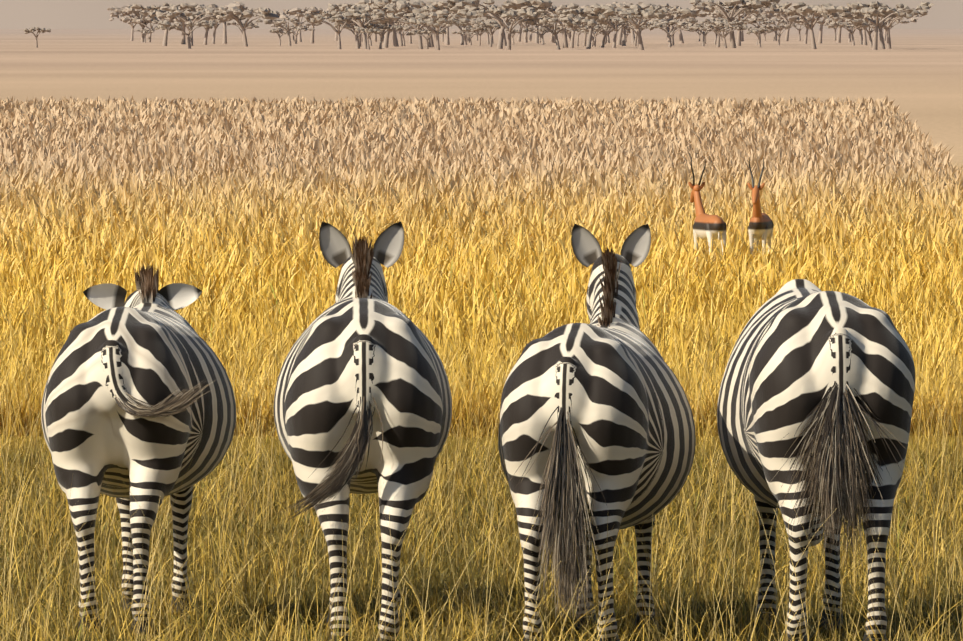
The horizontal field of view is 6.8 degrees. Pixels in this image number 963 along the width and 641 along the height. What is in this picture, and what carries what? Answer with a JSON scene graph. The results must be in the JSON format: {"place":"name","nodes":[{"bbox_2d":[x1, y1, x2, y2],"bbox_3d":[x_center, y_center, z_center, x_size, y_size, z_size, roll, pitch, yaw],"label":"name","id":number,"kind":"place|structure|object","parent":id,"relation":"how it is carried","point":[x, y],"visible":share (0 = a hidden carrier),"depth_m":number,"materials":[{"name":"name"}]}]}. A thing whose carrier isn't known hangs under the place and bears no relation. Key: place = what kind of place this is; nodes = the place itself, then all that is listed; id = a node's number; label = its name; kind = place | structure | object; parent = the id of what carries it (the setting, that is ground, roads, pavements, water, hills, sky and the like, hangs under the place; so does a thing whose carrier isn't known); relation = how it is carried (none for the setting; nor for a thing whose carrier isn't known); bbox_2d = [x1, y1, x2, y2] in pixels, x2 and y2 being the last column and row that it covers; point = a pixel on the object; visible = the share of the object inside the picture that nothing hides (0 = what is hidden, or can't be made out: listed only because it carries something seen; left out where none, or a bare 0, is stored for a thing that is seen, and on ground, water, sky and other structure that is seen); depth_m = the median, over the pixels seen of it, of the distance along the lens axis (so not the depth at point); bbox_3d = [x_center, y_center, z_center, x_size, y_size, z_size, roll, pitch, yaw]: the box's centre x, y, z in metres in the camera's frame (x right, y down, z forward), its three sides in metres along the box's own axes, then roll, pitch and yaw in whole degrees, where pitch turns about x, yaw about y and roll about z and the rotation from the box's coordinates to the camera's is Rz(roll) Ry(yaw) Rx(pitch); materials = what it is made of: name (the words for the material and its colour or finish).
{"place":"outdoors","nodes":[
{"label":"outdoors","id":0,"kind":"place"},
{"bbox_2d":[0,94,962,436],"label":"grass","id":1,"kind":"structure","parent":0,"point":[218,196],"depth_m":89.18,"materials":[{"name":"yellow plant"}]},
{"bbox_2d":[0,29,962,640],"bbox_3d":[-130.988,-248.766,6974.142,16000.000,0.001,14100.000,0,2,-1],"label":"ground","id":2,"kind":"structure","parent":0,"point":[916,75],"depth_m":349.58,"materials":[{"name":"beige soil"}]},
{"bbox_2d":[23,27,50,47],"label":"tree","id":3,"kind":"object","parent":2,"relation":"on","point":[32,30],"visible":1,"depth_m":899.16,"materials":[{"name":"beige plant"}]},
{"bbox_2d":[107,5,148,41],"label":"tree","id":4,"kind":"object","parent":2,"relation":"on","point":[123,10],"visible":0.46,"depth_m":1208.34,"materials":[{"name":"beige plant"}]},
{"bbox_2d":[109,14,148,40],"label":"tree","id":5,"kind":"object","parent":2,"relation":"on","point":[120,17],"visible":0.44,"depth_m":1333.86,"materials":[{"name":"beige plant"}]},
{"bbox_2d":[41,263,235,634],"bbox_3d":[-1.311,0.476,31.806,0.754,1.372,2.189,0,2,5],"label":"zebra","id":6,"kind":"object","parent":2,"relation":"on","point":[138,399],"visible":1,"depth_m":30.89,"materials":[{"name":"multicoloured"}]},
{"bbox_2d":[134,29,154,42],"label":"tree","id":7,"kind":"object","parent":2,"relation":"on","point":[143,31],"visible":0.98,"depth_m":1176.64,"materials":[{"name":"beige plant"}]},
{"bbox_2d":[122,16,173,41],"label":"tree","id":8,"kind":"object","parent":2,"relation":"on","point":[137,20],"visible":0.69,"depth_m":1206.87,"materials":[{"name":"beige plant"}]},
{"bbox_2d":[127,2,197,45],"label":"tree","id":9,"kind":"object","parent":2,"relation":"on","point":[183,7],"visible":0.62,"depth_m":979.67,"materials":[{"name":"beige plant"}]},
{"bbox_2d":[148,3,216,43],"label":"tree","id":10,"kind":"object","parent":2,"relation":"on","point":[183,40],"visible":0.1,"depth_m":1067.31,"materials":[{"name":"brown plant"}]},
{"bbox_2d":[155,20,216,48],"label":"tree","id":11,"kind":"object","parent":2,"relation":"on","point":[164,25],"visible":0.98,"depth_m":853.87,"materials":[{"name":"beige plant"}]},
{"bbox_2d":[149,7,240,45],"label":"tree","id":12,"kind":"object","parent":2,"relation":"on","point":[186,16],"visible":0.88,"depth_m":973.93,"materials":[{"name":"beige plant"}]},
{"bbox_2d":[193,10,224,44],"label":"tree","id":13,"kind":"object","parent":2,"relation":"on","point":[206,33],"visible":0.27,"depth_m":1040.39,"materials":[{"name":"beige plant"}]},
{"bbox_2d":[200,18,232,43],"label":"tree","id":14,"kind":"object","parent":2,"relation":"on","point":[215,28],"visible":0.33,"depth_m":1096.95,"materials":[{"name":"beige plant"}]},
{"bbox_2d":[195,1,258,43],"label":"tree","id":15,"kind":"object","parent":2,"relation":"on","point":[239,5],"visible":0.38,"depth_m":1103.64,"materials":[{"name":"beige plant"}]},
{"bbox_2d":[226,21,258,41],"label":"tree","id":16,"kind":"object","parent":2,"relation":"on","point":[250,25],"visible":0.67,"depth_m":1239.73,"materials":[{"name":"beige plant"}]},
{"bbox_2d":[213,7,279,46],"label":"tree","id":17,"kind":"object","parent":2,"relation":"on","point":[236,14],"visible":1,"depth_m":946.12,"materials":[{"name":"beige plant"}]},
{"bbox_2d":[269,29,292,45],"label":"tree","id":18,"kind":"object","parent":2,"relation":"on","point":[277,31],"visible":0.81,"depth_m":1000.19,"materials":[{"name":"beige plant"}]},
{"bbox_2d":[256,17,322,45],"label":"tree","id":19,"kind":"object","parent":2,"relation":"on","point":[278,23],"visible":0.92,"depth_m":983.09,"materials":[{"name":"beige plant"}]},
{"bbox_2d":[270,24,311,40],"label":"tree","id":20,"kind":"object","parent":2,"relation":"on","point":[284,25],"visible":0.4,"depth_m":1288.37,"materials":[{"name":"beige plant"}]},
{"bbox_2d":[262,8,329,41],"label":"tree","id":21,"kind":"object","parent":2,"relation":"on","point":[283,15],"visible":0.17,"depth_m":1243.76,"materials":[{"name":"beige plant"}]},
{"bbox_2d":[277,26,314,43],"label":"tree","id":22,"kind":"object","parent":2,"relation":"on","point":[298,28],"visible":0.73,"depth_m":1100.90,"materials":[{"name":"beige plant"}]},
{"bbox_2d":[283,7,342,42],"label":"tree","id":23,"kind":"object","parent":2,"relation":"on","point":[298,12],"visible":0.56,"depth_m":1130.31,"materials":[{"name":"beige plant"}]},
{"bbox_2d":[303,12,368,48],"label":"tree","id":24,"kind":"object","parent":2,"relation":"on","point":[338,19],"visible":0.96,"depth_m":833.25,"materials":[{"name":"beige plant"}]},
{"bbox_2d":[327,12,384,48],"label":"tree","id":25,"kind":"object","parent":2,"relation":"on","point":[350,22],"visible":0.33,"depth_m":851.42,"materials":[{"name":"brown plant"}]},
{"bbox_2d":[334,21,387,45],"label":"tree","id":26,"kind":"object","parent":2,"relation":"on","point":[347,26],"visible":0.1,"depth_m":871.18,"materials":[{"name":"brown plant"}]},
{"bbox_2d":[320,5,404,48],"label":"tree","id":27,"kind":"object","parent":2,"relation":"on","point":[363,12],"visible":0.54,"depth_m":838.75,"materials":[{"name":"beige plant"}]},
{"bbox_2d":[328,3,396,46],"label":"tree","id":28,"kind":"object","parent":2,"relation":"on","point":[340,7],"visible":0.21,"depth_m":945.03,"materials":[{"name":"beige plant"}]},
{"bbox_2d":[274,221,451,640],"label":"zebra","id":29,"kind":"object","parent":2,"relation":"on","point":[362,400],"visible":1,"depth_m":29.88,"materials":[{"name":"multicoloured"}]},
{"bbox_2d":[349,26,382,49],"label":"tree","id":30,"kind":"object","parent":2,"relation":"on","point":[369,31],"visible":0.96,"depth_m":822.19,"materials":[{"name":"beige plant"}]},
{"bbox_2d":[364,23,402,48],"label":"tree","id":31,"kind":"object","parent":2,"relation":"on","point":[384,27],"visible":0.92,"depth_m":840.67,"materials":[{"name":"beige plant"}]},
{"bbox_2d":[355,0,437,47],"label":"tree","id":32,"kind":"object","parent":2,"relation":"on","point":[407,6],"visible":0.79,"depth_m":895.62,"materials":[{"name":"beige plant"}]},
{"bbox_2d":[349,0,443,46],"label":"tree","id":33,"kind":"object","parent":2,"relation":"on","point":[395,39],"visible":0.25,"depth_m":945.69,"materials":[{"name":"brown plant"}]},
{"bbox_2d":[394,14,404,45],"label":"tree","id":34,"kind":"object","parent":2,"relation":"on","point":[400,38],"visible":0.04,"depth_m":963.64,"materials":[{"name":"beige plant"}]},
{"bbox_2d":[382,24,417,45],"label":"tree","id":35,"kind":"object","parent":2,"relation":"on","point":[406,27],"visible":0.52,"depth_m":974.41,"materials":[{"name":"beige plant"}]},
{"bbox_2d":[371,12,448,48],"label":"tree","id":36,"kind":"object","parent":2,"relation":"on","point":[419,27],"visible":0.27,"depth_m":845.69,"materials":[{"name":"beige plant"}]},
{"bbox_2d":[406,29,446,48],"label":"tree","id":37,"kind":"object","parent":2,"relation":"on","point":[418,32],"visible":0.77,"depth_m":839.85,"materials":[{"name":"beige plant"}]},
{"bbox_2d":[398,17,460,46],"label":"tree","id":38,"kind":"object","parent":2,"relation":"on","point":[424,28],"visible":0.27,"depth_m":909.88,"materials":[{"name":"brown plant"}]},
{"bbox_2d":[381,0,479,46],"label":"tree","id":39,"kind":"object","parent":2,"relation":"on","point":[440,4],"visible":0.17,"depth_m":920.97,"materials":[{"name":"beige plant"}]},
{"bbox_2d":[376,8,486,49],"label":"tree","id":40,"kind":"object","parent":2,"relation":"on","point":[461,13],"visible":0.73,"depth_m":812.32,"materials":[{"name":"beige plant"}]},
{"bbox_2d":[405,14,470,49],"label":"tree","id":41,"kind":"object","parent":2,"relation":"on","point":[419,18],"visible":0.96,"depth_m":804.09,"materials":[{"name":"beige plant"}]},
{"bbox_2d":[423,8,456,44],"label":"tree","id":42,"kind":"object","parent":2,"relation":"on","point":[447,41],"visible":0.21,"depth_m":1035.77,"materials":[{"name":"beige plant"}]},
{"bbox_2d":[446,17,486,44],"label":"tree","id":43,"kind":"object","parent":2,"relation":"on","point":[473,22],"visible":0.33,"depth_m":1022.13,"materials":[{"name":"beige plant"}]},
{"bbox_2d":[459,31,489,44],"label":"tree","id":44,"kind":"object","parent":2,"relation":"on","point":[467,33],"visible":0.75,"depth_m":1004.73,"materials":[{"name":"beige plant"}]},
{"bbox_2d":[460,15,494,44],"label":"tree","id":45,"kind":"object","parent":2,"relation":"on","point":[462,38],"visible":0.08,"depth_m":1039.09,"materials":[{"name":"beige plant"}]},
{"bbox_2d":[462,25,495,45],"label":"tree","id":46,"kind":"object","parent":2,"relation":"on","point":[469,28],"visible":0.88,"depth_m":987.54,"materials":[{"name":"beige plant"}]},
{"bbox_2d":[0,311,962,640],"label":"grass","id":47,"kind":"structure","parent":2,"relation":"on","point":[930,632],"depth_m":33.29,"materials":[{"name":"plant"}]},
{"bbox_2d":[473,20,510,46],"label":"tree","id":48,"kind":"object","parent":2,"relation":"on","point":[490,24],"visible":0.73,"depth_m":928.12,"materials":[{"name":"beige plant"}]},
{"bbox_2d":[447,0,552,48],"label":"tree","id":49,"kind":"object","parent":2,"relation":"on","point":[470,5],"visible":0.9,"depth_m":845.99,"materials":[{"name":"beige plant"}]},
{"bbox_2d":[478,3,528,45],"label":"tree","id":50,"kind":"object","parent":2,"relation":"on","point":[504,37],"visible":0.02,"depth_m":981.70,"materials":[{"name":"beige plant"}]},
{"bbox_2d":[471,7,545,49],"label":"tree","id":51,"kind":"object","parent":2,"relation":"on","point":[531,13],"visible":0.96,"depth_m":819.66,"materials":[{"name":"beige plant"}]},
{"bbox_2d":[517,14,556,42],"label":"tree","id":52,"kind":"object","parent":2,"relation":"on","point":[524,25],"visible":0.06,"depth_m":1169.69,"materials":[{"name":"beige plant"}]},
{"bbox_2d":[522,26,553,43],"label":"tree","id":53,"kind":"object","parent":2,"relation":"on","point":[529,29],"visible":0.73,"depth_m":1061.09,"materials":[{"name":"beige plant"}]},
{"bbox_2d":[529,5,555,42],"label":"tree","id":54,"kind":"object","parent":2,"relation":"on","point":[552,9],"visible":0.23,"depth_m":1128.44,"materials":[{"name":"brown plant"}]},
{"bbox_2d":[543,22,568,33],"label":"tree","id":55,"kind":"object","parent":2,"relation":"on","point":[550,25],"visible":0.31,"depth_m":1037.26,"materials":[{"name":"grey plant"}]},
{"bbox_2d":[518,14,597,49],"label":"tree","id":56,"kind":"object","parent":2,"relation":"on","point":[578,20],"visible":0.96,"depth_m":820.91,"materials":[{"name":"grey plant"}]},
{"bbox_2d":[521,3,599,47],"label":"tree","id":57,"kind":"object","parent":2,"relation":"on","point":[562,7],"visible":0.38,"depth_m":894.49,"materials":[{"name":"grey plant"}]},
{"bbox_2d":[556,26,582,45],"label":"tree","id":58,"kind":"object","parent":2,"relation":"on","point":[576,30],"visible":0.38,"depth_m":953.28,"materials":[{"name":"brown plant"}]},
{"bbox_2d":[540,13,610,47],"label":"tree","id":59,"kind":"object","parent":2,"relation":"on","point":[574,28],"visible":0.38,"depth_m":881.69,"materials":[{"name":"grey plant"}]},
{"bbox_2d":[557,8,622,48],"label":"tree","id":60,"kind":"object","parent":2,"relation":"on","point":[588,15],"visible":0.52,"depth_m":852.74,"materials":[{"name":"grey plant"}]},
{"bbox_2d":[571,24,613,46],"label":"tree","id":61,"kind":"object","parent":2,"relation":"on","point":[586,28],"visible":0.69,"depth_m":935.23,"materials":[{"name":"grey plant"}]},
{"bbox_2d":[498,224,695,640],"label":"zebra","id":62,"kind":"object","parent":2,"relation":"on","point":[596,427],"visible":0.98,"depth_m":29.90,"materials":[{"name":"multicoloured"}]},
{"bbox_2d":[597,17,622,47],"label":"tree","id":63,"kind":"object","parent":2,"relation":"on","point":[605,32],"visible":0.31,"depth_m":902.26,"materials":[{"name":"brown plant"}]},
{"bbox_2d":[581,2,656,44],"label":"tree","id":64,"kind":"object","parent":2,"relation":"on","point":[620,6],"visible":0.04,"depth_m":1033.66,"materials":[{"name":"brown plant"}]},
{"bbox_2d":[597,15,647,47],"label":"tree","id":65,"kind":"object","parent":2,"relation":"on","point":[610,21],"visible":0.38,"depth_m":889.32,"materials":[{"name":"grey plant"}]},
{"bbox_2d":[613,15,642,45],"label":"tree","id":66,"kind":"object","parent":2,"relation":"on","point":[624,36],"visible":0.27,"depth_m":985.18,"materials":[{"name":"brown plant"}]},
{"bbox_2d":[614,23,653,45],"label":"tree","id":67,"kind":"object","parent":2,"relation":"on","point":[650,27],"visible":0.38,"depth_m":955.08,"materials":[{"name":"grey plant"}]},
{"bbox_2d":[607,4,667,45],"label":"tree","id":68,"kind":"object","parent":2,"relation":"on","point":[644,6],"visible":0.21,"depth_m":957.75,"materials":[{"name":"grey plant"}]},
{"bbox_2d":[585,4,691,49],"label":"tree","id":69,"kind":"object","parent":2,"relation":"on","point":[639,12],"visible":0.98,"depth_m":803.06,"materials":[{"name":"grey plant"}]},
{"bbox_2d":[612,2,668,43],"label":"tree","id":70,"kind":"object","parent":2,"relation":"on","point":[631,30],"visible":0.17,"depth_m":1069.71,"materials":[{"name":"brown plant"}]},
{"bbox_2d":[644,17,695,45],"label":"tree","id":71,"kind":"object","parent":2,"relation":"on","point":[674,21],"visible":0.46,"depth_m":956.79,"materials":[{"name":"grey plant"}]},
{"bbox_2d":[641,21,699,46],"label":"tree","id":72,"kind":"object","parent":2,"relation":"on","point":[656,24],"visible":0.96,"depth_m":912.65,"materials":[{"name":"grey plant"}]},
{"bbox_2d":[657,3,700,45],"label":"tree","id":73,"kind":"object","parent":2,"relation":"on","point":[674,14],"visible":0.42,"depth_m":998.88,"materials":[{"name":"grey plant"}]},
{"bbox_2d":[653,5,710,42],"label":"tree","id":74,"kind":"object","parent":2,"relation":"on","point":[703,14],"visible":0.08,"depth_m":1123.94,"materials":[{"name":"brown plant"}]},
{"bbox_2d":[686,24,720,45],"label":"tree","id":75,"kind":"object","parent":2,"relation":"on","point":[706,32],"visible":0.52,"depth_m":964.38,"materials":[{"name":"grey plant"}]},
{"bbox_2d":[688,156,725,271],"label":"gazelle","id":76,"kind":"object","parent":2,"relation":"on","point":[707,226],"visible":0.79,"depth_m":76.13,"materials":[{"name":"orange"}]},
{"bbox_2d":[693,22,747,47],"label":"tree","id":77,"kind":"object","parent":2,"relation":"on","point":[737,27],"visible":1,"depth_m":878.06,"materials":[{"name":"grey plant"}]},
{"bbox_2d":[699,17,745,46],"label":"tree","id":78,"kind":"object","parent":2,"relation":"on","point":[712,21],"visible":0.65,"depth_m":908.15,"materials":[{"name":"grey plant"}]},
{"bbox_2d":[689,0,779,47],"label":"tree","id":79,"kind":"object","parent":2,"relation":"on","point":[747,6],"visible":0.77,"depth_m":880.21,"materials":[{"name":"grey plant"}]},
{"bbox_2d":[690,1,782,45],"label":"tree","id":80,"kind":"object","parent":2,"relation":"on","point":[757,12],"visible":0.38,"depth_m":981.85,"materials":[{"name":"grey plant"}]},
{"bbox_2d":[709,10,773,40],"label":"tree","id":81,"kind":"object","parent":2,"relation":"on","point":[766,14],"visible":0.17,"depth_m":1290.89,"materials":[{"name":"grey plant"}]},
{"bbox_2d":[746,28,771,46],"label":"tree","id":82,"kind":"object","parent":2,"relation":"on","point":[759,30],"visible":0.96,"depth_m":906.75,"materials":[{"name":"grey plant"}]},
{"bbox_2d":[747,157,773,260],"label":"gazelle","id":83,"kind":"object","parent":2,"relation":"on","point":[761,224],"visible":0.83,"depth_m":76.26,"materials":[{"name":"orange"}]},
{"bbox_2d":[734,15,786,44],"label":"tree","id":84,"kind":"object","parent":2,"relation":"on","point":[763,19],"visible":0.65,"depth_m":1035.15,"materials":[{"name":"grey plant"}]},
{"bbox_2d":[752,14,789,40],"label":"tree","id":85,"kind":"object","parent":2,"relation":"on","point":[778,24],"visible":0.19,"depth_m":1321.01,"materials":[{"name":"grey plant"}]},
{"bbox_2d":[760,24,796,44],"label":"tree","id":86,"kind":"object","parent":2,"relation":"on","point":[774,28],"visible":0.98,"depth_m":1014.73,"materials":[{"name":"grey plant"}]},
{"bbox_2d":[764,9,792,40],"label":"tree","id":87,"kind":"object","parent":2,"relation":"on","point":[786,20],"visible":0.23,"depth_m":1298.46,"materials":[{"name":"brown plant"}]},
{"bbox_2d":[769,2,832,48],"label":"tree","id":88,"kind":"object","parent":2,"relation":"on","point":[800,8],"visible":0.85,"depth_m":836.52,"materials":[{"name":"grey plant"}]},
{"bbox_2d":[788,15,831,43],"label":"tree","id":89,"kind":"object","parent":2,"relation":"on","point":[796,19],"visible":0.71,"depth_m":1098.19,"materials":[{"name":"grey plant"}]},
{"bbox_2d":[788,5,840,42],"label":"tree","id":90,"kind":"object","parent":2,"relation":"on","point":[820,30],"visible":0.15,"depth_m":1133.98,"materials":[{"name":"brown plant"}]},
{"bbox_2d":[717,279,914,640],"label":"zebra","id":91,"kind":"object","parent":2,"relation":"on","point":[815,401],"visible":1,"depth_m":29.90,"materials":[{"name":"multicoloured"}]},
{"bbox_2d":[818,7,869,42],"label":"tree","id":92,"kind":"object","parent":2,"relation":"on","point":[839,36],"depth_m":1169.95,"materials":[{"name":"brown plant"}]},
{"bbox_2d":[827,20,870,44],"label":"tree","id":93,"kind":"object","parent":2,"relation":"on","point":[839,25],"visible":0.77,"depth_m":1005.74,"materials":[{"name":"grey plant"}]},
{"bbox_2d":[830,15,879,44],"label":"tree","id":94,"kind":"object","parent":2,"relation":"on","point":[835,18],"visible":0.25,"depth_m":1013.70,"materials":[{"name":"brown plant"}]},
{"bbox_2d":[825,18,892,44],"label":"tree","id":95,"kind":"object","parent":2,"relation":"on","point":[858,28],"visible":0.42,"depth_m":1046.34,"materials":[{"name":"brown plant"}]},
{"bbox_2d":[847,18,892,47],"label":"tree","id":96,"kind":"object","parent":2,"relation":"on","point":[860,22],"visible":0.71,"depth_m":897.85,"materials":[{"name":"grey plant"}]},
{"bbox_2d":[821,1,933,49],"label":"tree","id":97,"kind":"object","parent":2,"relation":"on","point":[859,10],"visible":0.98,"depth_m":815.80,"materials":[{"name":"beige plant"}]},
{"bbox_2d":[851,4,909,48],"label":"tree","id":98,"kind":"object","parent":2,"relation":"on","point":[880,27],"visible":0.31,"depth_m":841.10,"materials":[{"name":"brown plant"}]},
{"bbox_2d":[852,9,927,48],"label":"tree","id":99,"kind":"object","parent":2,"relation":"on","point":[887,26],"visible":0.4,"depth_m":859.11,"materials":[{"name":"grey plant"}]},
{"bbox_2d":[884,17,917,42],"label":"tree","id":100,"kind":"object","parent":2,"relation":"on","point":[911,20],"visible":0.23,"depth_m":1142.92,"materials":[{"name":"grey plant"}]},
{"bbox_2d":[0,0,962,28],"bbox_3d":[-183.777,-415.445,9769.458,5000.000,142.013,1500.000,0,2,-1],"label":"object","id":101,"kind":"structure","parent":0,"point":[95,14],"depth_m":9112.10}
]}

